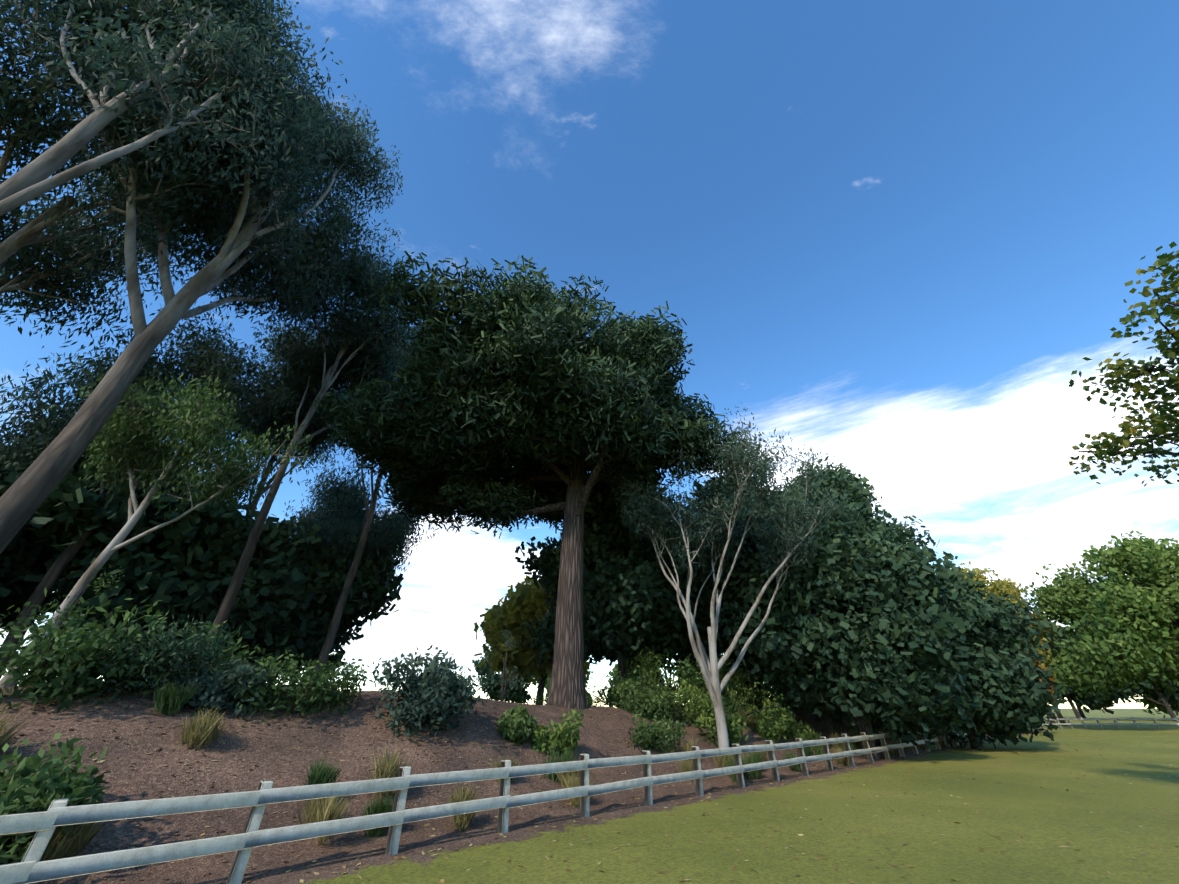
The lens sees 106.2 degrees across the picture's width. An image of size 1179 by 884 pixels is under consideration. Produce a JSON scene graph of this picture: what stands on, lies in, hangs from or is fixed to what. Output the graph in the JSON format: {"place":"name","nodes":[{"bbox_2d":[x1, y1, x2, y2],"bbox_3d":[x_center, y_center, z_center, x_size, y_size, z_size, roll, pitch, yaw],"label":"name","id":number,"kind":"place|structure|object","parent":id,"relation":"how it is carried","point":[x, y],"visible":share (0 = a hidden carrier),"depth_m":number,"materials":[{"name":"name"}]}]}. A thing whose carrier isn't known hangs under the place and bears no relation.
{"place":"outdoors","nodes":[
{"label":"outdoors","id":0,"kind":"place"},
{"bbox_2d":[0,0,341,345],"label":"gum tree","id":1,"kind":"object","parent":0,"point":[87,274],"depth_m":16.26,"materials":[{"name":"plant"}]},
{"bbox_2d":[0,0,356,215],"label":"gum tree","id":2,"kind":"object","parent":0,"point":[131,74],"depth_m":12.72,"materials":[{"name":"plant"}]},
{"bbox_2d":[0,0,402,553],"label":"gum tree","id":3,"kind":"object","parent":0,"point":[291,267],"depth_m":16.99,"materials":[{"name":"plant"}]},
{"bbox_2d":[230,321,360,525],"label":"gum tree","id":4,"kind":"object","parent":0,"point":[313,427],"depth_m":25.53,"materials":[{"name":"plant"}]},
{"bbox_2d":[472,651,535,703],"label":"shrub","id":5,"kind":"object","parent":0,"point":[492,683],"depth_m":108.77,"materials":[{"name":"plant"}]},
{"bbox_2d":[497,630,525,700],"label":"tree","id":6,"kind":"object","parent":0,"point":[513,683],"depth_m":15.17,"materials":[{"name":"plant"}]},
{"bbox_2d":[0,683,1178,883],"bbox_3d":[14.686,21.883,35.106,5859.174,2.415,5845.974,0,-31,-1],"label":"ground","id":7,"kind":"structure","parent":0,"point":[1104,842],"depth_m":7.93,"materials":[{"name":"soil"}]},
{"bbox_2d":[0,471,27,543],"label":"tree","id":8,"kind":"object","parent":7,"relation":"on","point":[22,535],"depth_m":19.92,"materials":[{"name":"plant"}]},
{"bbox_2d":[0,700,30,755],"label":"grass tuft","id":9,"kind":"object","parent":7,"relation":"on","point":[4,739],"visible":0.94,"depth_m":6.63,"materials":[{"name":"plant"}]},
{"bbox_2d":[0,546,43,615],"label":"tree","id":10,"kind":"object","parent":7,"relation":"on","point":[28,576],"visible":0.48,"depth_m":17.27,"materials":[{"name":"plant"}]},
{"bbox_2d":[0,732,107,864],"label":"shrub","id":11,"kind":"object","parent":7,"relation":"on","point":[22,788],"depth_m":5.41,"materials":[{"name":"plant"}]},
{"bbox_2d":[12,799,108,861],"bbox_3d":[-6.450,4.866,5.389,0.744,0.938,0.945,0,-31,-1],"label":"grass tuft","id":12,"kind":"object","parent":7,"relation":"on","point":[61,845],"depth_m":5.38,"materials":[{"name":"plant"}]},
{"bbox_2d":[0,564,124,672],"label":"shrub","id":13,"kind":"object","parent":7,"relation":"on","point":[71,611],"depth_m":10.37,"materials":[{"name":"plant"}]},
{"bbox_2d":[0,587,194,713],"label":"shrub","id":14,"kind":"object","parent":7,"relation":"on","point":[63,656],"depth_m":8.02,"materials":[{"name":"plant"}]},
{"bbox_2d":[42,620,248,694],"bbox_3d":[-10.063,4.729,9.709,3.656,1.910,2.878,0,-31,-1],"label":"shrub","id":15,"kind":"object","parent":7,"relation":"on","point":[213,635],"depth_m":10.39,"materials":[{"name":"plant"}]},
{"bbox_2d":[0,402,291,676],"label":"tree","id":16,"kind":"object","parent":7,"relation":"on","point":[56,529],"depth_m":18.38,"materials":[{"name":"plant"}]},
{"bbox_2d":[0,295,297,677],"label":"gum tree","id":17,"kind":"object","parent":7,"relation":"on","point":[192,356],"depth_m":19.39,"materials":[{"name":"plant"}]},
{"bbox_2d":[71,611,232,709],"bbox_3d":[-8.787,4.609,9.286,2.588,1.809,2.839,0,-31,-1],"label":"shrub","id":18,"kind":"object","parent":7,"relation":"on","point":[184,652],"depth_m":8.87,"materials":[{"name":"plant"}]},
{"bbox_2d":[0,371,321,686],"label":"tree","id":19,"kind":"object","parent":7,"relation":"on","point":[167,422],"depth_m":13.49,"materials":[{"name":"plant"}]},
{"bbox_2d":[153,681,200,716],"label":"grass tuft","id":20,"kind":"object","parent":7,"relation":"on","point":[169,700],"depth_m":8.51,"materials":[{"name":"plant"}]},
{"bbox_2d":[179,706,228,750],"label":"grass tuft","id":21,"kind":"object","parent":7,"relation":"on","point":[204,730],"depth_m":8.04,"materials":[{"name":"plant"}]},
{"bbox_2d":[181,644,243,671],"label":"shrub","id":22,"kind":"object","parent":7,"relation":"on","point":[227,658],"depth_m":10.39,"materials":[{"name":"plant"}]},
{"bbox_2d":[167,653,274,718],"bbox_3d":[-7.806,5.247,9.508,2.032,1.344,1.682,0,-31,-1],"label":"shrub","id":23,"kind":"object","parent":7,"relation":"on","point":[217,691],"depth_m":9.16,"materials":[{"name":"plant"}]},
{"bbox_2d":[82,479,404,678],"bbox_3d":[-19.092,9.270,24.830,15.136,12.401,16.192,0,-31,-1],"label":"tree","id":24,"kind":"object","parent":7,"relation":"on","point":[297,609],"depth_m":21.55,"materials":[{"name":"plant"}]},
{"bbox_2d":[207,637,372,726],"bbox_3d":[-7.107,5.777,10.129,3.533,2.222,3.066,0,-31,-1],"label":"shrub","id":25,"kind":"object","parent":7,"relation":"on","point":[316,689],"depth_m":9.92,"materials":[{"name":"plant"}]},
{"bbox_2d":[208,219,416,643],"bbox_3d":[-14.674,-0.369,23.142,9.822,25.149,10.246,0,-31,-1],"label":"gum tree","id":26,"kind":"object","parent":7,"relation":"on","point":[378,357],"depth_m":25.09,"materials":[{"name":"plant"}]},
{"bbox_2d":[296,781,352,848],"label":"grass tuft","id":27,"kind":"object","parent":7,"relation":"on","point":[318,810],"depth_m":6.73,"materials":[{"name":"plant"}]},
{"bbox_2d":[302,751,346,804],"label":"grass tuft","id":28,"kind":"object","parent":7,"relation":"on","point":[321,775],"visible":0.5,"depth_m":7.79,"materials":[{"name":"plant"}]},
{"bbox_2d":[275,453,438,687],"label":"gum tree","id":29,"kind":"object","parent":7,"relation":"on","point":[327,500],"depth_m":28.56,"materials":[{"name":"plant"}]},
{"bbox_2d":[308,326,424,686],"bbox_3d":[-13.244,2.450,27.235,9.934,25.679,9.120,0,-31,-1],"label":"gum tree","id":30,"kind":"object","parent":7,"relation":"on","point":[331,634],"depth_m":25.72,"materials":[{"name":"plant"}]},
{"bbox_2d":[360,794,394,838],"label":"grass tuft","id":31,"kind":"object","parent":7,"relation":"on","point":[381,806],"depth_m":7.19,"materials":[{"name":"plant"}]},
{"bbox_2d":[367,743,412,800],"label":"grass tuft","id":32,"kind":"object","parent":7,"relation":"on","point":[390,769],"depth_m":8.32,"materials":[{"name":"plant"}]},
{"bbox_2d":[370,645,483,745],"bbox_3d":[-3.953,6.276,11.061,2.801,2.348,2.313,0,-31,-1],"label":"shrub","id":33,"kind":"object","parent":7,"relation":"on","point":[444,702],"depth_m":10.75,"materials":[{"name":"plant"}]},
{"bbox_2d":[415,669,475,690],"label":"shrub","id":34,"kind":"object","parent":7,"relation":"on","point":[473,683],"depth_m":13.56,"materials":[{"name":"plant"}]},
{"bbox_2d":[446,784,482,830],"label":"grass tuft","id":35,"kind":"object","parent":7,"relation":"on","point":[464,820],"depth_m":7.77,"materials":[{"name":"plant"}]},
{"bbox_2d":[490,755,521,783],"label":"grass tuft","id":36,"kind":"object","parent":7,"relation":"on","point":[498,765],"visible":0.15,"depth_m":9.91,"materials":[{"name":"plant"}]},
{"bbox_2d":[495,704,537,746],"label":"shrub","id":37,"kind":"object","parent":7,"relation":"on","point":[511,725],"depth_m":11.80,"materials":[{"name":"plant"}]},
{"bbox_2d":[314,251,745,709],"bbox_3d":[-3.125,1.703,21.800,19.970,20.608,18.135,0,-31,-1],"label":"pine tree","id":38,"kind":"object","parent":7,"relation":"on","point":[653,411],"depth_m":18.43,"materials":[{"name":"plant"}]},
{"bbox_2d":[473,575,589,704],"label":"tree","id":39,"kind":"object","parent":7,"relation":"on","point":[521,605],"depth_m":28.87,"materials":[{"name":"plant"}]},
{"bbox_2d":[532,684,548,704],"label":"shrub","id":40,"kind":"object","parent":7,"relation":"on","point":[538,701],"depth_m":18.23,"materials":[{"name":"plant"}]},
{"bbox_2d":[530,708,583,756],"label":"shrub","id":41,"kind":"object","parent":7,"relation":"on","point":[540,735],"depth_m":11.93,"materials":[{"name":"plant"}]},
{"bbox_2d":[542,745,577,782],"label":"grass tuft","id":42,"kind":"object","parent":7,"relation":"on","point":[555,759],"depth_m":10.81,"materials":[{"name":"plant"}]},
{"bbox_2d":[532,669,593,705],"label":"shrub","id":43,"kind":"object","parent":7,"relation":"on","point":[547,680],"visible":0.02,"depth_m":107.70,"materials":[{"name":"plant"}]},
{"bbox_2d":[556,761,579,787],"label":"grass tuft","id":44,"kind":"object","parent":7,"relation":"on","point":[570,773],"visible":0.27,"depth_m":10.42,"materials":[{"name":"plant"}]},
{"bbox_2d":[559,773,594,806],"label":"grass tuft","id":45,"kind":"object","parent":7,"relation":"on","point":[570,782],"depth_m":9.58,"materials":[{"name":"plant"}]},
{"bbox_2d":[0,717,1178,883],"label":"fence","id":46,"kind":"object","parent":7,"relation":"on","point":[31,867],"visible":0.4,"depth_m":6.37,"materials":[{"name":"white wood"}]},
{"bbox_2d":[0,684,1178,883],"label":"fallen leaves","id":47,"kind":"object","parent":7,"relation":"on","point":[423,853],"visible":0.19,"depth_m":8.49,"materials":[{"name":"plant"}]},
{"bbox_2d":[586,668,656,707],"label":"shrub","id":48,"kind":"object","parent":7,"relation":"on","point":[592,701],"depth_m":20.31,"materials":[{"name":"plant"}]},
{"bbox_2d":[598,673,647,708],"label":"shrub","id":49,"kind":"object","parent":7,"relation":"on","point":[617,689],"depth_m":18.36,"materials":[{"name":"plant"}]},
{"bbox_2d":[515,481,739,682],"bbox_3d":[2.181,8.315,25.857,12.702,13.831,13.810,0,-31,-1],"label":"dark tree","id":50,"kind":"object","parent":7,"relation":"on","point":[632,618],"depth_m":22.93,"materials":[{"name":"plant"}]},
{"bbox_2d":[605,658,668,706],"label":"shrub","id":51,"kind":"object","parent":7,"relation":"on","point":[614,673],"depth_m":101.73,"materials":[{"name":"plant"}]},
{"bbox_2d":[620,682,668,720],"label":"shrub","id":52,"kind":"object","parent":7,"relation":"on","point":[630,705],"depth_m":17.14,"materials":[{"name":"plant"}]},
{"bbox_2d":[623,712,687,753],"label":"shrub","id":53,"kind":"object","parent":7,"relation":"on","point":[654,732],"depth_m":13.87,"materials":[{"name":"plant"}]},
{"bbox_2d":[618,646,706,706],"bbox_3d":[3.538,11.614,20.858,5.000,3.798,4.241,0,-31,-1],"label":"shrub","id":54,"kind":"object","parent":7,"relation":"on","point":[644,667],"depth_m":21.11,"materials":[{"name":"plant"}]},
{"bbox_2d":[645,685,685,723],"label":"shrub","id":55,"kind":"object","parent":7,"relation":"on","point":[670,707],"depth_m":17.23,"materials":[{"name":"plant"}]},
{"bbox_2d":[664,737,696,761],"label":"grass tuft","id":56,"kind":"object","parent":7,"relation":"on","point":[684,748],"depth_m":13.97,"materials":[{"name":"plant"}]},
{"bbox_2d":[676,759,692,780],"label":"grass tuft","id":57,"kind":"object","parent":7,"relation":"on","point":[687,765],"depth_m":12.51,"materials":[{"name":"plant"}]},
{"bbox_2d":[672,680,726,726],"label":"shrub","id":58,"kind":"object","parent":7,"relation":"on","point":[698,707],"depth_m":18.05,"materials":[{"name":"plant"}]},
{"bbox_2d":[671,652,732,696],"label":"shrub","id":59,"kind":"object","parent":7,"relation":"on","point":[691,668],"depth_m":104.43,"materials":[{"name":"plant"}]},
{"bbox_2d":[628,470,799,707],"bbox_3d":[8.809,8.528,26.378,13.442,14.041,11.234,0,-31,-1],"label":"dark tree","id":60,"kind":"object","parent":7,"relation":"on","point":[702,623],"depth_m":23.47,"materials":[{"name":"plant"}]},
{"bbox_2d":[692,705,749,745],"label":"shrub","id":61,"kind":"object","parent":7,"relation":"on","point":[733,728],"depth_m":16.43,"materials":[{"name":"plant"}]},
{"bbox_2d":[715,746,732,764],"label":"grass tuft","id":62,"kind":"object","parent":7,"relation":"on","point":[724,757],"visible":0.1,"depth_m":14.31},
{"bbox_2d":[684,659,766,709],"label":"shrub","id":63,"kind":"object","parent":7,"relation":"on","point":[721,674],"depth_m":22.29,"materials":[{"name":"plant"}]},
{"bbox_2d":[599,402,855,756],"bbox_3d":[6.153,5.079,18.453,8.951,14.562,8.540,28,-41,-38],"label":"pale gum tree","id":64,"kind":"object","parent":7,"relation":"on","point":[761,465],"depth_m":18.79,"materials":[{"name":"plant"}]},
{"bbox_2d":[712,753,748,776],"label":"grass tuft","id":65,"kind":"object","parent":7,"relation":"on","point":[722,763],"depth_m":13.60,"materials":[{"name":"plant"}]},
{"bbox_2d":[676,676,792,730],"bbox_3d":[5.968,11.788,19.421,5.045,2.714,4.495,0,-31,-1],"label":"shrub","id":66,"kind":"object","parent":7,"relation":"on","point":[730,701],"depth_m":18.74,"materials":[{"name":"plant"}]},
{"bbox_2d":[724,754,749,783],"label":"grass tuft","id":67,"kind":"object","parent":7,"relation":"on","point":[733,764],"visible":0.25,"depth_m":12.93,"materials":[{"name":"plant"}]},
{"bbox_2d":[719,657,766,709],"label":"shrub","id":68,"kind":"object","parent":7,"relation":"on","point":[735,672],"depth_m":24.01,"materials":[{"name":"plant"}]},
{"bbox_2d":[725,686,770,711],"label":"shrub","id":69,"kind":"object","parent":7,"relation":"on","point":[749,699],"depth_m":22.75,"materials":[{"name":"plant"}]},
{"bbox_2d":[741,756,762,778],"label":"grass tuft","id":70,"kind":"object","parent":7,"relation":"on","point":[758,773],"depth_m":13.41,"materials":[{"name":"plant"}]},
{"bbox_2d":[744,751,762,762],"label":"tussock shrub","id":71,"kind":"object","parent":7,"relation":"on","point":[756,755],"visible":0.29,"depth_m":14.40,"materials":[{"name":"plant"}]},
{"bbox_2d":[752,751,767,761],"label":"tussock shrub","id":72,"kind":"object","parent":7,"relation":"on","point":[764,756],"depth_m":15.47,"materials":[{"name":"plant"}]},
{"bbox_2d":[739,683,793,714],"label":"shrub","id":73,"kind":"object","parent":7,"relation":"on","point":[769,698],"depth_m":22.26,"materials":[{"name":"plant"}]},
{"bbox_2d":[747,698,793,741],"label":"shrub","id":74,"kind":"object","parent":7,"relation":"on","point":[764,728],"depth_m":18.71,"materials":[{"name":"plant"}]},
{"bbox_2d":[764,688,797,710],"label":"shrub","id":75,"kind":"object","parent":7,"relation":"on","point":[777,700],"depth_m":23.92,"materials":[{"name":"plant"}]},
{"bbox_2d":[781,750,800,771],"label":"grass tuft","id":76,"kind":"object","parent":7,"relation":"on","point":[792,755],"depth_m":15.04,"materials":[{"name":"plant"}]},
{"bbox_2d":[773,702,814,740],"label":"shrub","id":77,"kind":"object","parent":7,"relation":"on","point":[796,730],"depth_m":19.59,"materials":[{"name":"plant"}]},
{"bbox_2d":[795,735,813,756],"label":"shrub","id":78,"kind":"object","parent":7,"relation":"on","point":[808,752],"depth_m":17.62,"materials":[{"name":"plant"}]},
{"bbox_2d":[806,727,822,747],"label":"shrub","id":79,"kind":"object","parent":7,"relation":"on","point":[817,737],"depth_m":19.42,"materials":[{"name":"plant"}]},
{"bbox_2d":[812,745,831,754],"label":"tussock shrub","id":80,"kind":"object","parent":7,"relation":"on","point":[819,751],"visible":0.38,"depth_m":17.60,"materials":[{"name":"plant"}]},
{"bbox_2d":[812,703,841,722],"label":"shrub","id":81,"kind":"object","parent":7,"relation":"on","point":[818,717],"depth_m":23.32,"materials":[{"name":"plant"}]},
{"bbox_2d":[812,697,851,726],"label":"shrub","id":82,"kind":"object","parent":7,"relation":"on","point":[838,720],"depth_m":24.38,"materials":[{"name":"plant"}]},
{"bbox_2d":[829,731,840,749],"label":"shrub","id":83,"kind":"object","parent":7,"relation":"on","point":[835,745],"depth_m":19.72,"materials":[{"name":"plant"}]},
{"bbox_2d":[825,715,848,736],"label":"shrub","id":84,"kind":"object","parent":7,"relation":"on","point":[841,726],"depth_m":21.69,"materials":[{"name":"plant"}]},
{"bbox_2d":[830,746,848,765],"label":"grass tuft","id":85,"kind":"object","parent":7,"relation":"on","point":[843,760],"depth_m":16.79,"materials":[{"name":"plant"}]},
{"bbox_2d":[835,742,855,751],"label":"tussock shrub","id":86,"kind":"object","parent":7,"relation":"on","point":[843,747],"visible":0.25,"depth_m":18.97,"materials":[{"name":"plant"}]},
{"bbox_2d":[709,486,983,759],"bbox_3d":[11.454,8.488,21.734,11.171,12.754,10.852,0,-31,-1],"label":"dark tree","id":87,"kind":"object","parent":7,"relation":"on","point":[816,643],"depth_m":19.17,"materials":[{"name":"plant"}]},
{"bbox_2d":[764,456,928,552],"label":"dark tree","id":88,"kind":"object","parent":7,"relation":"on","point":[850,488],"depth_m":28.80,"materials":[{"name":"plant"}]},
{"bbox_2d":[773,460,929,546],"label":"dark tree","id":89,"kind":"object","parent":7,"relation":"on","point":[848,471],"depth_m":35.08,"materials":[{"name":"plant"}]},
{"bbox_2d":[847,725,857,733],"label":"shrub","id":90,"kind":"object","parent":7,"relation":"on","point":[853,727],"visible":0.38,"depth_m":23.39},
{"bbox_2d":[846,729,860,741],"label":"shrub","id":91,"kind":"object","parent":7,"relation":"on","point":[851,733],"visible":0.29,"depth_m":21.75,"materials":[{"name":"plant"}]},
{"bbox_2d":[853,736,861,748],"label":"shrub","id":92,"kind":"object","parent":7,"relation":"on","point":[858,744],"visible":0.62,"depth_m":20.56,"materials":[{"name":"plant"}]},
{"bbox_2d":[855,731,880,746],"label":"shrub","id":93,"kind":"object","parent":7,"relation":"on","point":[878,742],"depth_m":21.59,"materials":[{"name":"plant"}]},
{"bbox_2d":[886,739,904,755],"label":"shrub","id":94,"kind":"object","parent":7,"relation":"on","point":[892,751],"depth_m":20.04,"materials":[{"name":"plant"}]},
{"bbox_2d":[916,735,924,749],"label":"shrub","id":95,"kind":"object","parent":7,"relation":"on","point":[922,747],"depth_m":22.46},
{"bbox_2d":[912,556,1063,750],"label":"dark tree","id":96,"kind":"object","parent":7,"relation":"on","point":[1015,695],"depth_m":22.15,"materials":[{"name":"plant"}]},
{"bbox_2d":[951,561,1055,668],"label":"poplar tree","id":97,"kind":"object","parent":7,"relation":"on","point":[979,575],"depth_m":52.99,"materials":[{"name":"plant"}]},
{"bbox_2d":[989,580,1056,725],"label":"poplar tree","id":98,"kind":"object","parent":7,"relation":"on","point":[1010,591],"depth_m":54.10,"materials":[{"name":"plant"}]},
{"bbox_2d":[986,578,1067,725],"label":"poplar tree","id":99,"kind":"object","parent":7,"relation":"on","point":[1049,631],"depth_m":55.83,"materials":[{"name":"plant"}]},
{"bbox_2d":[1047,625,1114,717],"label":"tree","id":100,"kind":"object","parent":7,"relation":"on","point":[1091,702],"depth_m":79.07,"materials":[{"name":"plant"}]},
{"bbox_2d":[1020,530,1178,700],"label":"tree","id":101,"kind":"object","parent":7,"relation":"on","point":[1157,629],"depth_m":44.02,"materials":[{"name":"plant"}]},
{"bbox_2d":[1096,662,1178,720],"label":"tree","id":102,"kind":"object","parent":7,"relation":"on","point":[1132,693],"depth_m":73.84,"materials":[{"name":"plant"}]},
{"bbox_2d":[1134,686,1153,694],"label":"tree","id":103,"kind":"object","parent":7,"relation":"on","point":[1145,692],"depth_m":80.72,"materials":[{"name":"plant"}]},
{"bbox_2d":[1136,688,1175,717],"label":"tree","id":104,"kind":"object","parent":7,"relation":"on","point":[1150,703],"depth_m":84.39,"materials":[{"name":"plant"}]},
{"bbox_2d":[0,0,1178,708],"label":"sky","id":105,"kind":"structure","parent":0,"point":[896,234],"materials":[{"name":"blue"}]},
{"bbox_2d":[646,657,688,697],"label":"shrub","id":106,"kind":"object","parent":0,"point":[670,681],"depth_m":23.58,"materials":[{"name":"plant"}]},
{"bbox_2d":[1026,652,1056,733],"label":"orange tree","id":107,"kind":"object","parent":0,"point":[1050,679],"depth_m":36.41,"materials":[{"name":"plant"}]},
{"bbox_2d":[1043,612,1085,717],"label":"tree","id":108,"kind":"object","parent":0,"point":[1081,713],"depth_m":89.11,"materials":[{"name":"plant"}]},
{"bbox_2d":[1069,241,1178,485],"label":"tree","id":109,"kind":"object","parent":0,"point":[1156,420],"depth_m":9.75,"materials":[{"name":"plant"}]}
]}

